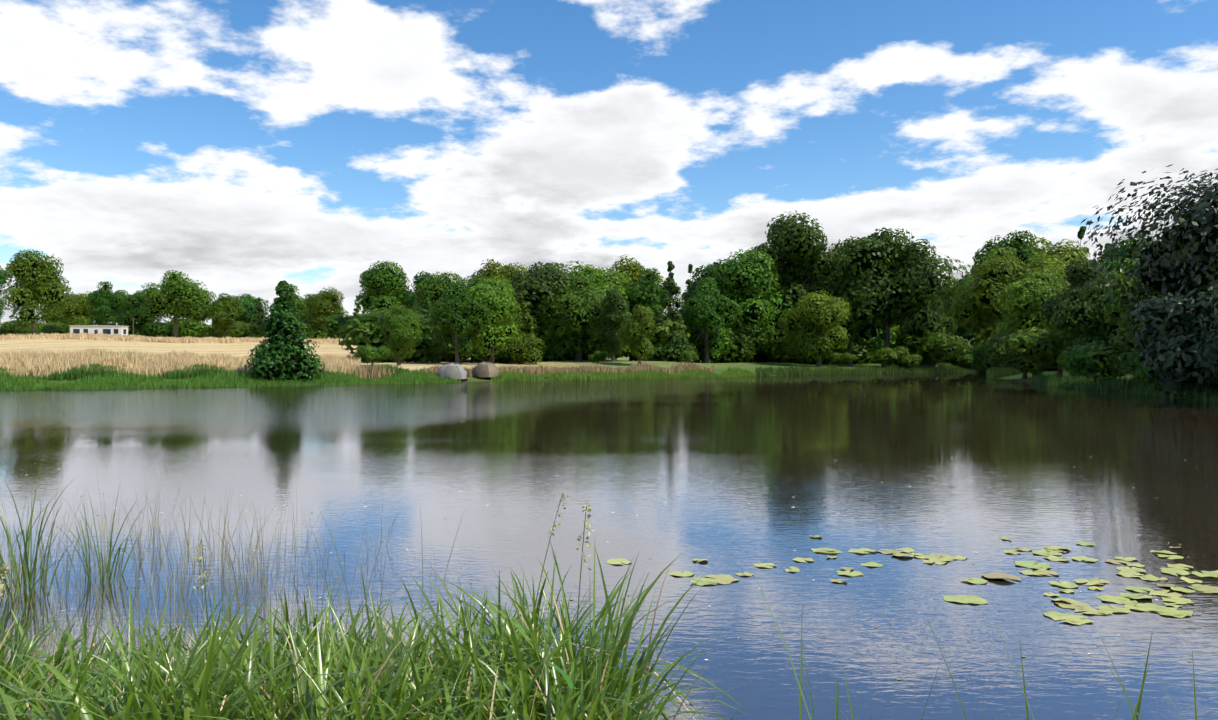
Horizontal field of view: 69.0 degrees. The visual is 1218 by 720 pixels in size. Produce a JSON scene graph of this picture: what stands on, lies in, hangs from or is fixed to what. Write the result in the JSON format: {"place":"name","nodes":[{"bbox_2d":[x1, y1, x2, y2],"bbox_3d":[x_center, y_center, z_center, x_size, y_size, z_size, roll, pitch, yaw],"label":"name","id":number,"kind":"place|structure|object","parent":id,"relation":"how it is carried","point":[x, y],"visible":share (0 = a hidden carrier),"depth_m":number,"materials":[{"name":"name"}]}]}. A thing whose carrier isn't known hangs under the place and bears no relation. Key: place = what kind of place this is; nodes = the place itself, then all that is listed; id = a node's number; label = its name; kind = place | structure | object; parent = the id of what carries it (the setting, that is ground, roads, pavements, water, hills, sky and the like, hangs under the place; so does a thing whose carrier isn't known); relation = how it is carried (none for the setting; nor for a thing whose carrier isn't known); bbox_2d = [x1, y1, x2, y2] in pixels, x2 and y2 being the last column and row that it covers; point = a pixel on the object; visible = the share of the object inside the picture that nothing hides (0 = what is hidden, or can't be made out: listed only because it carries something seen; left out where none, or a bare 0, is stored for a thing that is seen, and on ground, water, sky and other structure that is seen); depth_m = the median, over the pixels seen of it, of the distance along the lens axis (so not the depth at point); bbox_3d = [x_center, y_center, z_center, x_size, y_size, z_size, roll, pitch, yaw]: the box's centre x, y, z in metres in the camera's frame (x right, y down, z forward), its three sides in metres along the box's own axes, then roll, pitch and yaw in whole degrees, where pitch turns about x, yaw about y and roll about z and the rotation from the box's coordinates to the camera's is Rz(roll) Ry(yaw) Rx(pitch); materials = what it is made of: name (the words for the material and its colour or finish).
{"place":"outdoors","nodes":[
{"label":"outdoors","id":0,"kind":"place"},
{"bbox_2d":[0,504,432,661],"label":"reeds","id":1,"kind":"object","parent":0,"point":[199,568],"visible":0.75,"depth_m":6.54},
{"bbox_2d":[354,362,714,378],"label":"dry shore grass","id":2,"kind":"structure","parent":0,"point":[541,370],"depth_m":80.03,"materials":[{"name":"plant"}]},
{"bbox_2d":[0,338,1197,391],"bbox_3d":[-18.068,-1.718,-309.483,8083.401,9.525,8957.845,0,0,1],"label":"terrain","id":3,"kind":"structure","parent":0,"point":[239,349],"depth_m":110.47,"materials":[{"name":"plant"}]},
{"bbox_2d":[0,319,40,334],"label":"tree","id":4,"kind":"object","parent":3,"relation":"on","point":[7,327],"visible":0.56,"depth_m":228.87,"materials":[{"name":"green plant"}]},
{"bbox_2d":[0,249,77,335],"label":"tree","id":5,"kind":"object","parent":3,"relation":"on","point":[36,275],"visible":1,"depth_m":149.37,"materials":[{"name":"green plant"}]},
{"bbox_2d":[54,291,99,332],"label":"tree","id":6,"kind":"object","parent":3,"relation":"on","point":[81,311],"visible":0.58,"depth_m":225.20,"materials":[{"name":"green plant"}]},
{"bbox_2d":[69,323,128,335],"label":"building","id":7,"kind":"structure","parent":3,"relation":"on","point":[104,329],"depth_m":200.32,"materials":[{"name":"white paint"}]},
{"bbox_2d":[86,281,131,324],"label":"tree","id":8,"kind":"object","parent":3,"relation":"on","point":[105,302],"visible":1,"depth_m":213.22,"materials":[{"name":"green plant"}]},
{"bbox_2d":[115,290,161,335],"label":"tree","id":9,"kind":"object","parent":3,"relation":"on","point":[127,314],"visible":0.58,"depth_m":221.55,"materials":[{"name":"green plant"}]},
{"bbox_2d":[0,333,350,343],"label":"wheat field","id":10,"kind":"structure","parent":3,"relation":"on","point":[118,337],"depth_m":135.60,"materials":[{"name":"plant"}]},
{"bbox_2d":[135,270,217,337],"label":"tree","id":11,"kind":"object","parent":3,"relation":"on","point":[177,296],"visible":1,"depth_m":208.16,"materials":[{"name":"green plant"}]},
{"bbox_2d":[0,347,361,377],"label":"dry grass","id":12,"kind":"structure","parent":3,"relation":"on","point":[23,363],"depth_m":64.72,"materials":[{"name":"plant"}]},
{"bbox_2d":[167,319,206,337],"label":"hedge","id":13,"kind":"object","parent":3,"relation":"on","point":[190,329],"visible":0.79,"depth_m":227.18,"materials":[{"name":"green plant"}]},
{"bbox_2d":[0,362,439,380],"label":"grass","id":14,"kind":"structure","parent":3,"relation":"on","point":[72,373],"depth_m":58.29,"materials":[{"name":"plant"}]},
{"bbox_2d":[207,293,244,338],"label":"tree","id":15,"kind":"object","parent":3,"relation":"on","point":[223,313],"visible":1,"depth_m":213.97,"materials":[{"name":"green plant"}]},
{"bbox_2d":[0,368,460,389],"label":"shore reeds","id":16,"kind":"object","parent":3,"relation":"on","point":[99,381],"visible":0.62,"depth_m":57.15,"materials":[{"name":"plant"}]},
{"bbox_2d":[0,464,466,676],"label":"reeds","id":17,"kind":"object","parent":3,"relation":"on","point":[179,577],"visible":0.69,"depth_m":6.27,"materials":[{"name":"plant"}]},
{"bbox_2d":[233,293,270,323],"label":"tree","id":18,"kind":"object","parent":3,"relation":"on","point":[249,302],"visible":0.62,"depth_m":249.14,"materials":[{"name":"green plant"}]},
{"bbox_2d":[247,297,267,337],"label":"tree","id":19,"kind":"object","parent":3,"relation":"on","point":[255,327],"visible":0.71,"depth_m":227.09,"materials":[{"name":"green plant"}]},
{"bbox_2d":[240,280,329,382],"bbox_3d":[-22.691,-1.433,61.642,6.032,8.263,5.439,0,0,1],"label":"cone tree","id":20,"kind":"object","parent":3,"relation":"on","point":[283,354],"visible":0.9,"depth_m":60.77,"materials":[{"name":"green plant"}]},
{"bbox_2d":[273,284,309,320],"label":"tree","id":21,"kind":"object","parent":3,"relation":"on","point":[297,300],"visible":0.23,"depth_m":215.03,"materials":[{"name":"green plant"}]},
{"bbox_2d":[0,491,591,713],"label":"grass seed stalks","id":22,"kind":"object","parent":3,"relation":"on","point":[556,667],"visible":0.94,"depth_m":3.02,"materials":[{"name":"plant"}]},
{"bbox_2d":[299,319,330,339],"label":"hedge","id":23,"kind":"object","parent":3,"relation":"on","point":[313,333],"visible":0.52,"depth_m":208.62,"materials":[{"name":"green plant"}]},
{"bbox_2d":[303,287,348,338],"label":"tree","id":24,"kind":"object","parent":3,"relation":"on","point":[322,307],"visible":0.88,"depth_m":209.40,"materials":[{"name":"green plant"}]},
{"bbox_2d":[324,314,359,337],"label":"tree","id":25,"kind":"object","parent":3,"relation":"on","point":[334,323],"visible":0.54,"depth_m":190.37,"materials":[{"name":"green plant"}]},
{"bbox_2d":[0,536,747,719],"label":"grass clump","id":26,"kind":"object","parent":3,"relation":"on","point":[348,682],"visible":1,"depth_m":3.17,"materials":[{"name":"plant"}]},
{"bbox_2d":[6,640,745,719],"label":"bent grass clump","id":27,"kind":"object","parent":3,"relation":"on","point":[184,714],"visible":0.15,"depth_m":3.40,"materials":[{"name":"plant"}]},
{"bbox_2d":[354,345,397,363],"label":"bush","id":28,"kind":"object","parent":3,"relation":"on","point":[368,353],"visible":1,"depth_m":81.85,"materials":[{"name":"green plant"}]},
{"bbox_2d":[354,260,412,313],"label":"tree","id":29,"kind":"object","parent":3,"relation":"on","point":[387,284],"visible":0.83,"depth_m":185.89,"materials":[{"name":"green plant"}]},
{"bbox_2d":[338,307,448,362],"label":"tree","id":30,"kind":"object","parent":3,"relation":"on","point":[365,329],"visible":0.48,"depth_m":92.85,"materials":[{"name":"green plant"}]},
{"bbox_2d":[381,305,422,365],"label":"tree","id":31,"kind":"object","parent":3,"relation":"on","point":[402,328],"visible":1,"depth_m":83.58,"materials":[{"name":"green plant"}]},
{"bbox_2d":[399,271,434,308],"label":"tree","id":32,"kind":"object","parent":3,"relation":"on","point":[410,301],"visible":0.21,"depth_m":185.98,"materials":[{"name":"green plant"}]},
{"bbox_2d":[411,290,442,362],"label":"tree","id":33,"kind":"object","parent":3,"relation":"on","point":[425,309],"visible":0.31,"depth_m":95.90,"materials":[{"name":"green plant"}]},
{"bbox_2d":[411,272,464,315],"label":"tree","id":34,"kind":"object","parent":3,"relation":"on","point":[437,286],"visible":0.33,"depth_m":140.17,"materials":[{"name":"green plant"}]},
{"bbox_2d":[426,313,471,361],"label":"hedge","id":35,"kind":"object","parent":3,"relation":"on","point":[449,356],"depth_m":107.84,"materials":[{"name":"green plant"}]},
{"bbox_2d":[437,363,466,378],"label":"tent light","id":36,"kind":"object","parent":3,"relation":"on","point":[452,370],"visible":0.94,"depth_m":69.13,"materials":[{"name":"fabric"}]},
{"bbox_2d":[428,281,491,364],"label":"tree","id":37,"kind":"object","parent":3,"relation":"on","point":[450,314],"visible":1,"depth_m":89.39,"materials":[{"name":"green plant"}]},
{"bbox_2d":[472,362,499,377],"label":"khaki tent","id":38,"kind":"object","parent":3,"relation":"on","point":[485,370],"visible":0.88,"depth_m":71.78,"materials":[{"name":"fabric"}]},
{"bbox_2d":[463,274,522,363],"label":"tree","id":39,"kind":"object","parent":3,"relation":"on","point":[492,294],"visible":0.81,"depth_m":92.42,"materials":[{"name":"green plant"}]},
{"bbox_2d":[464,326,538,362],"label":"hedge","id":40,"kind":"object","parent":3,"relation":"on","point":[485,357],"visible":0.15,"depth_m":103.94,"materials":[{"name":"green plant"}]},
{"bbox_2d":[476,259,529,282],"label":"tree","id":41,"kind":"object","parent":3,"relation":"on","point":[506,271],"visible":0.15,"depth_m":144.67,"materials":[{"name":"green plant"}]},
{"bbox_2d":[499,276,544,364],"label":"tree","id":42,"kind":"object","parent":3,"relation":"on","point":[527,350],"visible":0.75,"depth_m":101.27,"materials":[{"name":"green plant"}]},
{"bbox_2d":[506,261,586,360],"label":"tree","id":43,"kind":"object","parent":3,"relation":"on","point":[539,284],"visible":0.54,"depth_m":109.56,"materials":[{"name":"green plant"}]},
{"bbox_2d":[532,316,592,360],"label":"hedge","id":44,"kind":"object","parent":3,"relation":"on","point":[565,348],"visible":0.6,"depth_m":110.59,"materials":[{"name":"green plant"}]},
{"bbox_2d":[536,275,606,360],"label":"tree","id":45,"kind":"object","parent":3,"relation":"on","point":[580,306],"visible":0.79,"depth_m":108.12,"materials":[{"name":"green plant"}]},
{"bbox_2d":[562,261,634,312],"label":"tree","id":46,"kind":"object","parent":3,"relation":"on","point":[603,282],"visible":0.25,"depth_m":125.81,"materials":[{"name":"green plant"}]},
{"bbox_2d":[583,326,634,360],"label":"hedge","id":47,"kind":"object","parent":3,"relation":"on","point":[593,344],"visible":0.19,"depth_m":108.82,"materials":[{"name":"green plant"}]},
{"bbox_2d":[597,285,629,361],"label":"tree","id":48,"kind":"object","parent":3,"relation":"on","point":[615,306],"visible":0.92,"depth_m":105.22,"materials":[{"name":"green plant"}]},
{"bbox_2d":[491,367,755,381],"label":"shore reeds","id":49,"kind":"object","parent":3,"relation":"on","point":[510,376],"visible":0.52,"depth_m":80.84,"materials":[{"name":"plant"}]},
{"bbox_2d":[617,305,654,364],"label":"tree","id":50,"kind":"object","parent":3,"relation":"on","point":[636,325],"visible":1,"depth_m":97.85,"materials":[{"name":"green plant"}]},
{"bbox_2d":[609,254,664,360],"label":"tree","id":51,"kind":"object","parent":3,"relation":"on","point":[631,270],"visible":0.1,"depth_m":147.47,"materials":[{"name":"green plant"}]},
{"bbox_2d":[622,267,683,316],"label":"tree","id":52,"kind":"object","parent":3,"relation":"on","point":[647,292],"visible":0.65,"depth_m":124.98,"materials":[{"name":"green plant"}]},
{"bbox_2d":[619,314,692,360],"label":"tree","id":53,"kind":"object","parent":3,"relation":"on","point":[654,337],"visible":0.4,"depth_m":115.09,"materials":[{"name":"green plant"}]},
{"bbox_2d":[648,261,699,362],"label":"tree","id":54,"kind":"object","parent":3,"relation":"on","point":[675,346],"visible":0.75,"depth_m":115.03,"materials":[{"name":"green plant"}]},
{"bbox_2d":[685,325,734,362],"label":"tree","id":55,"kind":"object","parent":3,"relation":"on","point":[700,349],"visible":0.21,"depth_m":121.17,"materials":[{"name":"green plant"}]},
{"bbox_2d":[680,276,742,362],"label":"tree","id":56,"kind":"object","parent":3,"relation":"on","point":[702,307],"visible":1,"depth_m":117.54,"materials":[{"name":"green plant"}]},
{"bbox_2d":[681,259,757,327],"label":"tree","id":57,"kind":"object","parent":3,"relation":"on","point":[709,269],"visible":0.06,"depth_m":135.36,"materials":[{"name":"green plant"}]},
{"bbox_2d":[711,324,774,362],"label":"hedge","id":58,"kind":"object","parent":3,"relation":"on","point":[738,351],"visible":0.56,"depth_m":125.96,"materials":[{"name":"green plant"}]},
{"bbox_2d":[712,248,795,362],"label":"tree","id":59,"kind":"object","parent":3,"relation":"on","point":[750,284],"visible":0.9,"depth_m":127.87,"materials":[{"name":"green plant"}]},
{"bbox_2d":[761,328,805,363],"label":"hedge","id":60,"kind":"object","parent":3,"relation":"on","point":[776,353],"visible":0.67,"depth_m":129.65,"materials":[{"name":"green plant"}]},
{"bbox_2d":[746,210,843,362],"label":"tree","id":61,"kind":"object","parent":3,"relation":"on","point":[791,241],"visible":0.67,"depth_m":131.48,"materials":[{"name":"green plant"}]},
{"bbox_2d":[778,290,850,366],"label":"tree","id":62,"kind":"object","parent":3,"relation":"on","point":[814,320],"visible":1,"depth_m":116.85,"materials":[{"name":"green plant"}]},
{"bbox_2d":[805,338,870,363],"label":"hedge","id":63,"kind":"object","parent":3,"relation":"on","point":[854,348],"visible":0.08,"depth_m":138.38,"materials":[{"name":"green plant"}]},
{"bbox_2d":[829,352,856,366],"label":"bush","id":64,"kind":"object","parent":3,"relation":"on","point":[838,358],"visible":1,"depth_m":121.68,"materials":[{"name":"green plant"}]},
{"bbox_2d":[831,269,875,366],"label":"tree","id":65,"kind":"object","parent":3,"relation":"on","point":[851,329],"visible":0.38,"depth_m":127.36,"materials":[{"name":"green plant"}]},
{"bbox_2d":[853,328,899,363],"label":"hedge","id":66,"kind":"object","parent":3,"relation":"on","point":[877,347],"visible":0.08,"depth_m":140.99,"materials":[{"name":"green plant"}]},
{"bbox_2d":[755,362,1021,377],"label":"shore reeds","id":67,"kind":"object","parent":3,"relation":"on","point":[997,372],"visible":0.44,"depth_m":107.45,"materials":[{"name":"plant"}]},
{"bbox_2d":[870,346,922,368],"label":"bush","id":68,"kind":"object","parent":3,"relation":"on","point":[899,357],"visible":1,"depth_m":117.60,"materials":[{"name":"green plant"}]},
{"bbox_2d":[825,226,970,366],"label":"tree","id":69,"kind":"object","parent":3,"relation":"on","point":[901,276],"visible":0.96,"depth_m":124.84,"materials":[{"name":"green plant"}]},
{"bbox_2d":[880,324,937,362],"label":"tree","id":70,"kind":"object","parent":3,"relation":"on","point":[904,334],"visible":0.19,"depth_m":142.76,"materials":[{"name":"green plant"}]},
{"bbox_2d":[909,294,957,367],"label":"tree","id":71,"kind":"object","parent":3,"relation":"on","point":[950,324],"visible":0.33,"depth_m":125.40,"materials":[{"name":"green plant"}]},
{"bbox_2d":[900,332,970,367],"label":"bush","id":72,"kind":"object","parent":3,"relation":"on","point":[938,347],"visible":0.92,"depth_m":121.47,"materials":[{"name":"green plant"}]},
{"bbox_2d":[663,566,1217,719],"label":"grass","id":73,"kind":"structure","parent":3,"relation":"on","point":[1137,708],"depth_m":1.94,"materials":[{"name":"plant"}]},
{"bbox_2d":[943,344,974,368],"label":"bush","id":74,"kind":"object","parent":3,"relation":"on","point":[964,360],"visible":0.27,"depth_m":128.07,"materials":[{"name":"green plant"}]},
{"bbox_2d":[935,274,983,348],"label":"tree","id":75,"kind":"object","parent":3,"relation":"on","point":[963,333],"visible":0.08,"depth_m":133.31,"materials":[{"name":"green plant"}]},
{"bbox_2d":[969,345,1000,373],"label":"hedge","id":76,"kind":"object","parent":3,"relation":"on","point":[980,361],"visible":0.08,"depth_m":109.60,"materials":[{"name":"green plant"}]},
{"bbox_2d":[962,246,1017,279],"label":"tree","id":77,"kind":"object","parent":3,"relation":"on","point":[1007,250],"visible":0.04,"depth_m":150.23,"materials":[{"name":"green plant"}]},
{"bbox_2d":[971,235,1013,272],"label":"tree","id":78,"kind":"object","parent":3,"relation":"on","point":[988,246],"visible":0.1,"depth_m":181.70,"materials":[{"name":"green plant"}]},
{"bbox_2d":[948,253,1039,368],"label":"tree","id":79,"kind":"object","parent":3,"relation":"on","point":[979,312],"visible":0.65,"depth_m":91.82,"materials":[{"name":"green plant"}]},
{"bbox_2d":[967,230,1042,276],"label":"tree","id":80,"kind":"object","parent":3,"relation":"on","point":[1017,244],"visible":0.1,"depth_m":157.82,"materials":[{"name":"green plant"}]},
{"bbox_2d":[979,328,1047,378],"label":"bush","id":81,"kind":"object","parent":3,"relation":"on","point":[1019,364],"visible":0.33,"depth_m":72.56,"materials":[{"name":"green plant"}]},
{"bbox_2d":[990,265,1066,373],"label":"tree","id":82,"kind":"object","parent":3,"relation":"on","point":[1024,302],"visible":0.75,"depth_m":71.35,"materials":[{"name":"green plant"}]},
{"bbox_2d":[1023,253,1070,293],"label":"tree","id":83,"kind":"object","parent":3,"relation":"on","point":[1044,262],"visible":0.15,"depth_m":143.62,"materials":[{"name":"green plant"}]},
{"bbox_2d":[991,327,1106,377],"bbox_3d":[32.288,-0.436,64.752,8.156,4.134,6.098,0,0,20],"label":"bush","id":84,"kind":"object","parent":3,"relation":"on","point":[1048,347],"visible":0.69,"depth_m":63.24,"materials":[{"name":"green plant"}]},
{"bbox_2d":[1022,239,1101,269],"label":"tree","id":85,"kind":"object","parent":3,"relation":"on","point":[1067,255],"visible":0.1,"depth_m":154.71,"materials":[{"name":"green plant"}]},
{"bbox_2d":[1041,257,1114,376],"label":"tree","id":86,"kind":"object","parent":3,"relation":"on","point":[1077,279],"visible":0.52,"depth_m":65.29,"materials":[{"name":"green plant"}]},
{"bbox_2d":[1050,271,1122,349],"bbox_3d":[34.271,-2.439,61.569,6.870,7.452,7.085,0,0,-6],"label":"tree","id":87,"kind":"object","parent":3,"relation":"on","point":[1093,321],"visible":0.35,"depth_m":60.92,"materials":[{"name":"green plant"}]},
{"bbox_2d":[1057,341,1124,381],"bbox_3d":[29.885,0.291,55.020,4.060,2.945,4.526,0,0,42],"label":"bush","id":88,"kind":"object","parent":3,"relation":"on","point":[1073,358],"visible":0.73,"depth_m":54.18,"materials":[{"name":"green plant"}]},
{"bbox_2d":[1086,323,1148,382],"bbox_3d":[31.197,-0.402,51.292,5.260,3.816,5.864,0,0,-43],"label":"bush","id":89,"kind":"object","parent":3,"relation":"on","point":[1107,356],"visible":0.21,"depth_m":51.27,"materials":[{"name":"green plant"}]},
{"bbox_2d":[1032,370,1217,401],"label":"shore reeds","id":90,"kind":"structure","parent":3,"relation":"on","point":[1133,385],"depth_m":50.95,"materials":[{"name":"plant"}]},
{"bbox_2d":[1103,258,1149,379],"bbox_3d":[32.101,-2.414,52.769,4.716,7.522,4.473,0,0,29],"label":"tree","id":91,"kind":"object","parent":3,"relation":"on","point":[1116,310],"visible":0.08,"depth_m":53.25,"materials":[{"name":"green plant"}]},
{"bbox_2d":[1097,232,1155,266],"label":"tree","id":92,"kind":"object","parent":3,"relation":"on","point":[1125,246],"visible":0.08,"depth_m":163.47,"materials":[{"name":"green plant"}]},
{"bbox_2d":[1117,278,1161,336],"bbox_3d":[32.556,-2.361,51.461,5.525,7.334,4.842,0,0,7],"label":"tree","id":93,"kind":"object","parent":3,"relation":"on","point":[1143,297],"visible":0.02,"depth_m":51.26,"materials":[{"name":"green plant"}]},
{"bbox_2d":[1112,348,1179,388],"bbox_3d":[28.819,0.488,46.039,3.671,2.489,4.910,0,0,3],"label":"bush","id":94,"kind":"object","parent":3,"relation":"on","point":[1135,361],"visible":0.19,"depth_m":46.20,"materials":[{"name":"green plant"}]},
{"bbox_2d":[1079,164,1217,383],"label":"tree","id":95,"kind":"object","parent":3,"relation":"on","point":[1181,258],"visible":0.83,"depth_m":43.58,"materials":[{"name":"green plant"}]},
{"bbox_2d":[1125,292,1217,397],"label":"scrub","id":96,"kind":"object","parent":3,"relation":"on","point":[1163,321],"visible":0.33,"depth_m":38.76,"materials":[{"name":"green plant"}]},
{"bbox_2d":[1150,280,1217,399],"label":"scrub","id":97,"kind":"object","parent":3,"relation":"on","point":[1204,357],"visible":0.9,"depth_m":37.08,"materials":[{"name":"green plant"}]},
{"bbox_2d":[0,372,1217,719],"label":"pond water","id":98,"kind":"structure","parent":0,"point":[780,472],"depth_m":9.83,"materials":[{"name":"liquid"}]},
{"bbox_2d":[0,529,133,634],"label":"reeds","id":99,"kind":"object","parent":98,"relation":"on","point":[43,573],"visible":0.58,"depth_m":6.45,"materials":[{"name":"green plant"}]},
{"bbox_2d":[0,467,153,656],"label":"reed tuft","id":100,"kind":"object","parent":98,"relation":"in","point":[102,574],"visible":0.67,"depth_m":6.65,"materials":[{"name":"green plant"}]},
{"bbox_2d":[607,535,1217,624],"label":"lily pads","id":101,"kind":"object","parent":98,"relation":"on","point":[937,558],"visible":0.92,"depth_m":6.96,"materials":[{"name":"plant"}]},
{"bbox_2d":[0,0,1217,339],"label":"sky","id":102,"kind":"structure","parent":0,"point":[237,147],"materials":[{"name":"blue"}]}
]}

